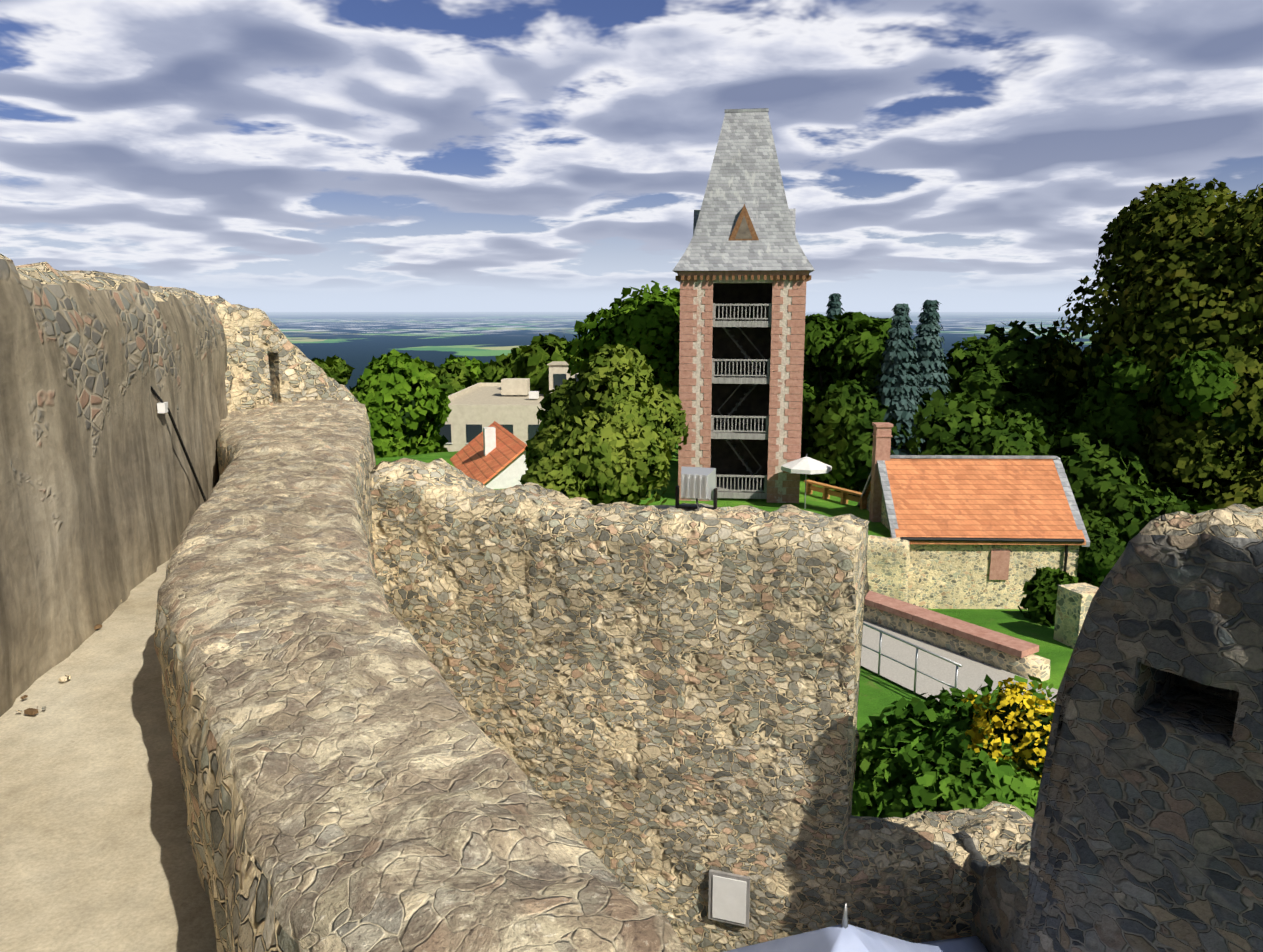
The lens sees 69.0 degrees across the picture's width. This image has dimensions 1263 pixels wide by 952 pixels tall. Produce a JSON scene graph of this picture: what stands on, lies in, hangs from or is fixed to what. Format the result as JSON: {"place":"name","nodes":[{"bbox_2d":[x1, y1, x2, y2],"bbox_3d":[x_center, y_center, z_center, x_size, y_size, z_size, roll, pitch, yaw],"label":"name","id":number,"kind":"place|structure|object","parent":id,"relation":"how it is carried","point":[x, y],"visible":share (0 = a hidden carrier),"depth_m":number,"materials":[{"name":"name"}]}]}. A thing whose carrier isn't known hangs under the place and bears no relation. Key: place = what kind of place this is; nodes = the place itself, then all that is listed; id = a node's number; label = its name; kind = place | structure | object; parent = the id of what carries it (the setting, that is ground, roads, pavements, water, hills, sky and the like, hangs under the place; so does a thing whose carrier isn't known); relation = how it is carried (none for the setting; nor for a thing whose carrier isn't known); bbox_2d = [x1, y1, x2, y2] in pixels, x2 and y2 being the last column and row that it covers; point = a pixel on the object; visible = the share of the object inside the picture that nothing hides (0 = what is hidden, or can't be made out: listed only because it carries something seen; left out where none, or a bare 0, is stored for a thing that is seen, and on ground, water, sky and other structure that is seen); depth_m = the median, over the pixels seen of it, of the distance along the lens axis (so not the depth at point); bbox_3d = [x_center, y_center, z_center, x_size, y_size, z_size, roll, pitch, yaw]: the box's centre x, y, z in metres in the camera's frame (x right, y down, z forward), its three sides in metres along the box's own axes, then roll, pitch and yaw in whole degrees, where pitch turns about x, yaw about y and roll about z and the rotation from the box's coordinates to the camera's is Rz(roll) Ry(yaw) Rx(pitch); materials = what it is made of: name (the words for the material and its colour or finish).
{"place":"outdoors","nodes":[
{"label":"outdoors","id":0,"kind":"place"},
{"bbox_2d":[0,559,216,951],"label":"walkway floor","id":1,"kind":"structure","parent":0,"point":[96,853],"depth_m":3.25,"materials":[{"name":"beige concrete"}]},
{"bbox_2d":[16,600,121,714],"bbox_3d":[-3.014,0.986,4.246,0.730,0.016,9.403,-3,11,-16],"label":"walkway grit and leaves","id":2,"kind":"object","parent":1,"relation":"on","point":[30,711],"visible":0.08,"depth_m":4.12,"materials":[{"name":"brown plant"}]},
{"bbox_2d":[0,0,1262,311],"label":"sky","id":3,"kind":"structure","parent":0,"point":[265,155],"materials":[{"name":"blue"}]},
{"bbox_2d":[265,312,1101,735],"bbox_3d":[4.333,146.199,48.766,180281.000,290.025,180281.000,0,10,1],"label":"terrain","id":4,"kind":"structure","parent":0,"point":[357,340],"depth_m":8525.21,"materials":[{"name":"green plant"}]},
{"bbox_2d":[0,254,227,716],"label":"wall","id":5,"kind":"structure","parent":4,"relation":"on","point":[101,500],"depth_m":5.18,"materials":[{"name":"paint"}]},
{"bbox_2d":[151,386,206,501],"bbox_3d":[-3.354,-0.264,6.759,0.131,1.594,1.315,0,10,-1],"label":"wall cable and box","id":6,"kind":"object","parent":5,"relation":"attached to","point":[162,406],"visible":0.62,"depth_m":6.70,"materials":[{"name":"black plastic"}]},
{"bbox_2d":[208,295,369,426],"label":"stone wall","id":7,"kind":"structure","parent":4,"relation":"on","point":[269,363],"depth_m":10.09,"materials":[{"name":"beige stone"}]},
{"bbox_2d":[311,355,354,381],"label":"forest tree","id":8,"kind":"object","parent":4,"relation":"on","point":[339,364],"visible":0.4,"depth_m":195.55,"materials":[{"name":"green plant"}]},
{"bbox_2d":[323,366,347,384],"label":"forest tree","id":9,"kind":"object","parent":4,"relation":"on","point":[339,379],"visible":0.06,"depth_m":193.36,"materials":[{"name":"green plant"}]},
{"bbox_2d":[349,386,359,393],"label":"forest tree","id":10,"kind":"object","parent":4,"relation":"on","point":[354,390],"depth_m":208.53,"materials":[{"name":"green plant"}]},
{"bbox_2d":[356,375,362,392],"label":"forest tree","id":11,"kind":"object","parent":4,"relation":"on","point":[359,381],"depth_m":207.44,"materials":[{"name":"green plant"}]},
{"bbox_2d":[349,349,451,457],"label":"tree cluster","id":12,"kind":"object","parent":4,"relation":"on","point":[404,399],"visible":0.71,"depth_m":59.67,"materials":[{"name":"green plant"}]},
{"bbox_2d":[154,400,691,951],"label":"parapet wall","id":13,"kind":"structure","parent":4,"relation":"on","point":[354,778],"depth_m":2.29,"materials":[{"name":"beige stone"}]},
{"bbox_2d":[430,371,453,394],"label":"canopy tree","id":14,"kind":"object","parent":4,"relation":"on","point":[444,386],"depth_m":90.07,"materials":[{"name":"green plant"}]},
{"bbox_2d":[419,358,477,392],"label":"canopy tree","id":15,"kind":"object","parent":4,"relation":"on","point":[460,375],"visible":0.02,"depth_m":111.58,"materials":[{"name":"green plant"}]},
{"bbox_2d":[435,354,487,379],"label":"canopy tree","id":16,"kind":"object","parent":4,"relation":"on","point":[477,366],"visible":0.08,"depth_m":125.97,"materials":[{"name":"green plant"}]},
{"bbox_2d":[450,421,527,488],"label":"red roof house","id":17,"kind":"structure","parent":4,"relation":"on","point":[492,455],"depth_m":49.28,"materials":[{"name":"tile"}]},
{"bbox_2d":[476,345,529,383],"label":"canopy tree","id":18,"kind":"object","parent":4,"relation":"on","point":[499,369],"visible":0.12,"depth_m":120.73,"materials":[{"name":"green plant"}]},
{"bbox_2d":[439,361,578,451],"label":"building","id":19,"kind":"structure","parent":4,"relation":"on","point":[510,405],"depth_m":74.84,"materials":[{"name":"beige paint"}]},
{"bbox_2d":[511,333,583,394],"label":"tree","id":20,"kind":"object","parent":4,"relation":"on","point":[541,351],"visible":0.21,"depth_m":89.78,"materials":[{"name":"green plant"}]},
{"bbox_2d":[518,441,622,504],"bbox_3d":[-2.397,0.940,35.585,3.769,4.649,4.010,6,12,31],"label":"bush","id":21,"kind":"object","parent":4,"relation":"on","point":[553,469],"visible":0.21,"depth_m":34.53,"materials":[{"name":"green plant"}]},
{"bbox_2d":[524,344,689,505],"bbox_3d":[-1.006,-1.285,37.255,6.801,7.966,6.694,0,10,1],"label":"tree","id":22,"kind":"object","parent":4,"relation":"on","point":[616,416],"visible":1,"depth_m":35.65,"materials":[{"name":"green plant"}]},
{"bbox_2d":[371,458,869,951],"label":"cross wall","id":23,"kind":"structure","parent":4,"relation":"on","point":[659,703],"depth_m":7.54,"materials":[{"name":"beige stone"}]},
{"bbox_2d":[675,466,716,510],"bbox_3d":[0.551,0.244,7.487,0.264,0.608,0.387,-8,13,-39],"label":"floodlight","id":24,"kind":"object","parent":23,"relation":"attached to","point":[698,483],"visible":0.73,"depth_m":7.44,"materials":[{"name":"silver metal"}]},
{"bbox_2d":[708,869,749,926],"bbox_3d":[0.804,3.487,7.585,0.340,0.440,0.040,3,11,18],"label":"info plaque","id":25,"kind":"object","parent":23,"relation":"attached to","point":[729,898],"visible":0.96,"depth_m":7.56,"materials":[{"name":"grey metal"}]},
{"bbox_2d":[562,280,679,455],"bbox_3d":[1.266,-5.967,55.602,9.276,11.505,11.244,-8,13,-39],"label":"tree","id":26,"kind":"object","parent":4,"relation":"on","point":[646,324],"visible":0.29,"depth_m":52.05,"materials":[{"name":"green plant"}]},
{"bbox_2d":[679,275,805,502],"bbox_3d":[5.418,-4.268,45.630,5.700,11.381,5.700,1,10,7],"label":"tower shell","id":27,"kind":"object","parent":4,"relation":"on","point":[785,375],"visible":0.12,"depth_m":42.64},
{"bbox_2d":[710,283,771,477],"bbox_3d":[5.418,-4.268,45.630,4.200,11.181,4.200,1,10,7],"label":"tower opening","id":28,"kind":"object","parent":27,"relation":"in","point":[725,460],"visible":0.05,"depth_m":47.51,"materials":[{"name":"black"}]},
{"bbox_2d":[711,303,771,498],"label":"staircase with railings","id":29,"kind":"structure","parent":27,"relation":"attached to","point":[741,486],"depth_m":43.41,"materials":[{"name":"grey metal"}]},
{"bbox_2d":[678,275,806,502],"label":"brick walls","id":30,"kind":"structure","parent":27,"relation":"attached to","point":[686,452],"depth_m":42.68,"materials":[{"name":"red brick"}]},
{"bbox_2d":[675,271,810,281],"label":"tower cornice","id":31,"kind":"structure","parent":27,"relation":"attached to","point":[714,274],"depth_m":41.73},
{"bbox_2d":[672,111,814,273],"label":"tower roof","id":32,"kind":"structure","parent":27,"relation":"on","point":[745,169],"depth_m":42.28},
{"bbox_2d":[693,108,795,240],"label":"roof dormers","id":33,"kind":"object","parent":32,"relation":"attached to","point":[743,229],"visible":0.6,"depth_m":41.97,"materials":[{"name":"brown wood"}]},
{"bbox_2d":[826,293,844,319],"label":"spruce","id":34,"kind":"object","parent":4,"relation":"on","point":[834,304],"visible":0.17,"depth_m":72.00,"materials":[{"name":"green plant"}]},
{"bbox_2d":[724,903,987,951],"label":"parasol","id":35,"kind":"object","parent":4,"relation":"on","point":[844,936],"visible":0.98,"depth_m":5.16,"materials":[{"name":"fabric"}]},
{"bbox_2d":[801,312,914,457],"bbox_3d":[13.142,-3.771,55.389,9.743,12.112,10.286,5,11,25],"label":"tree","id":36,"kind":"object","parent":4,"relation":"on","point":[845,347],"visible":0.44,"depth_m":52.85,"materials":[{"name":"green plant"}]},
{"bbox_2d":[802,380,929,496],"bbox_3d":[12.779,-0.946,49.805,7.121,8.549,6.848,0,10,1],"label":"tree","id":37,"kind":"object","parent":4,"relation":"on","point":[839,427],"visible":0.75,"depth_m":47.55,"materials":[{"name":"green plant"}]},
{"bbox_2d":[853,303,925,495],"bbox_3d":[13.772,-2.114,48.195,5.554,13.666,5.555,0,10,1],"label":"spruce","id":38,"kind":"object","parent":4,"relation":"on","point":[898,389],"visible":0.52,"depth_m":46.72,"materials":[{"name":"green plant"}]},
{"bbox_2d":[841,808,983,942],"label":"court wall","id":39,"kind":"structure","parent":4,"relation":"on","point":[911,878],"depth_m":7.31,"materials":[{"name":"stone"}]},
{"bbox_2d":[912,300,950,419],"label":"spruce","id":40,"kind":"object","parent":4,"relation":"on","point":[930,353],"visible":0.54,"depth_m":47.56,"materials":[{"name":"green plant"}]},
{"bbox_2d":[851,674,1056,817],"bbox_3d":[3.858,3.825,10.489,3.419,3.446,3.374,-4,11,-19],"label":"hazel shrub","id":41,"kind":"object","parent":4,"relation":"on","point":[902,737],"visible":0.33,"depth_m":10.01,"materials":[{"name":"green plant"}]},
{"bbox_2d":[952,693,986,718],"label":"goldenrod flowers","id":42,"kind":"object","parent":41,"relation":"on","point":[969,695],"depth_m":11.33,"materials":[{"name":"yellow plant"}]},
{"bbox_2d":[863,604,1049,680],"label":"ramp retaining wall","id":43,"kind":"structure","parent":4,"relation":"on","point":[1034,665],"depth_m":20.23,"materials":[{"name":"beige stone"}]},
{"bbox_2d":[864,590,1038,657],"bbox_3d":[6.903,3.285,21.180,0.620,0.140,5.018,-7,12,-33],"label":"wall coping","id":44,"kind":"object","parent":43,"relation":"on","point":[1011,645],"visible":0.92,"depth_m":20.56,"materials":[{"name":"red stone"}]},
{"bbox_2d":[874,747,1039,817],"bbox_3d":[3.637,3.979,9.402,2.500,2.546,2.041,-6,12,-28],"label":"hazel shrub","id":45,"kind":"object","parent":4,"relation":"on","point":[987,781],"visible":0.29,"depth_m":9.04,"materials":[{"name":"green plant"}]},
{"bbox_2d":[866,388,1062,481],"bbox_3d":[17.435,0.002,47.307,8.824,8.959,8.921,8,13,37],"label":"tree","id":46,"kind":"object","parent":4,"relation":"on","point":[958,427],"visible":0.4,"depth_m":45.70,"materials":[{"name":"green plant"}]},
{"bbox_2d":[866,490,1079,608],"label":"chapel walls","id":47,"kind":"structure","parent":4,"relation":"on","point":[948,576],"depth_m":36.95,"materials":[{"name":"beige stone"}]},
{"bbox_2d":[857,455,1089,546],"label":"house roof","id":48,"kind":"structure","parent":47,"relation":"on","point":[971,496],"depth_m":37.75,"materials":[{"name":"orange tile"}]},
{"bbox_2d":[869,422,1083,579],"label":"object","id":49,"kind":"structure","parent":47,"relation":"attached to","point":[999,560],"depth_m":36.87,"materials":[{"name":"brick"}]},
{"bbox_2d":[961,677,1054,783],"bbox_3d":[4.069,3.156,9.572,1.278,2.008,1.394,0,10,1],"label":"flowering bush","id":50,"kind":"object","parent":4,"relation":"on","point":[1007,716],"depth_m":9.35,"materials":[{"name":"yellow plant"}]},
{"bbox_2d":[942,320,1085,411],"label":"tree","id":51,"kind":"object","parent":4,"relation":"on","point":[996,371],"visible":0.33,"depth_m":50.95,"materials":[{"name":"green plant"}]},
{"bbox_2d":[981,354,1089,420],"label":"tree","id":52,"kind":"object","parent":4,"relation":"on","point":[1056,406],"depth_m":49.07,"materials":[{"name":"green plant"}]},
{"bbox_2d":[998,389,1082,438],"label":"tree","id":53,"kind":"object","parent":4,"relation":"on","point":[1067,420],"visible":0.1,"depth_m":47.73,"materials":[{"name":"green plant"}]},
{"bbox_2d":[1017,566,1077,625],"bbox_3d":[10.550,3.325,22.934,1.870,2.123,1.508,-7,12,-32],"label":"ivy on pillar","id":54,"kind":"object","parent":4,"relation":"on","point":[1039,600],"visible":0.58,"depth_m":22.54,"materials":[{"name":"green plant"}]},
{"bbox_2d":[1053,583,1098,648],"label":"stone pillar","id":55,"kind":"structure","parent":4,"relation":"on","point":[1073,603],"depth_m":20.84,"materials":[{"name":"beige stone"}]},
{"bbox_2d":[953,504,1262,951],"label":"ruin wall","id":56,"kind":"structure","parent":4,"relation":"on","point":[1141,830],"depth_m":5.26,"materials":[{"name":"grey stone"}]},
{"bbox_2d":[1033,427,1201,512],"bbox_3d":[22.832,1.671,44.216,9.611,8.236,10.046,0,10,1],"label":"tree","id":57,"kind":"object","parent":4,"relation":"on","point":[1098,473],"visible":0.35,"depth_m":41.73,"materials":[{"name":"green plant"}]},
{"bbox_2d":[1076,484,1217,587],"bbox_3d":[21.321,4.244,38.835,7.692,7.628,6.466,0,10,1],"label":"tree","id":58,"kind":"object","parent":4,"relation":"on","point":[1117,519],"visible":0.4,"depth_m":37.75,"materials":[{"name":"green plant"}]},
{"bbox_2d":[1041,176,1262,486],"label":"tree","id":59,"kind":"object","parent":4,"relation":"on","point":[1187,274],"visible":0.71,"depth_m":42.11,"materials":[{"name":"green plant"}]},
{"bbox_2d":[1072,342,1262,480],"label":"tree","id":60,"kind":"object","parent":4,"relation":"on","point":[1111,396],"visible":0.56,"depth_m":42.22,"materials":[{"name":"green plant"}]},
{"bbox_2d":[1088,414,1262,508],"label":"tree","id":61,"kind":"object","parent":4,"relation":"on","point":[1225,490],"visible":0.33,"depth_m":40.66,"materials":[{"name":"green plant"}]},
{"bbox_2d":[639,476,890,537],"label":"grass","id":62,"kind":"structure","parent":0,"point":[832,506],"depth_m":43.14,"materials":[{"name":"green plant"}]},
{"bbox_2d":[781,454,831,508],"bbox_3d":[7.963,0.275,41.994,2.125,2.581,2.125,-4,11,-21],"label":"white parasol","id":63,"kind":"object","parent":62,"relation":"on","point":[806,465],"visible":0.96,"depth_m":41.26,"materials":[{"name":"fabric"}]},
{"bbox_2d":[804,480,867,508],"bbox_3d":[9.710,0.890,43.838,0.340,0.730,4.346,-6,12,-28],"label":"timber bench","id":64,"kind":"object","parent":62,"relation":"on","point":[842,494],"visible":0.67,"depth_m":43.65,"materials":[{"name":"brown wood"}]},
{"bbox_2d":[867,535,909,602],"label":"stone wall","id":65,"kind":"structure","parent":0,"point":[888,560],"depth_m":36.46,"materials":[{"name":"beige stone"}]},
{"bbox_2d":[861,620,1057,714],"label":"walkway ramp","id":66,"kind":"structure","parent":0,"point":[972,673],"depth_m":19.57,"materials":[{"name":"grey concrete"}]},
{"bbox_2d":[862,622,961,698],"bbox_3d":[5.135,3.661,19.098,0.052,0.986,4.344,-5,12,-27],"label":"railing","id":67,"kind":"object","parent":66,"relation":"on","point":[916,658],"visible":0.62,"depth_m":18.20,"materials":[{"name":"silver metal"}]}
]}

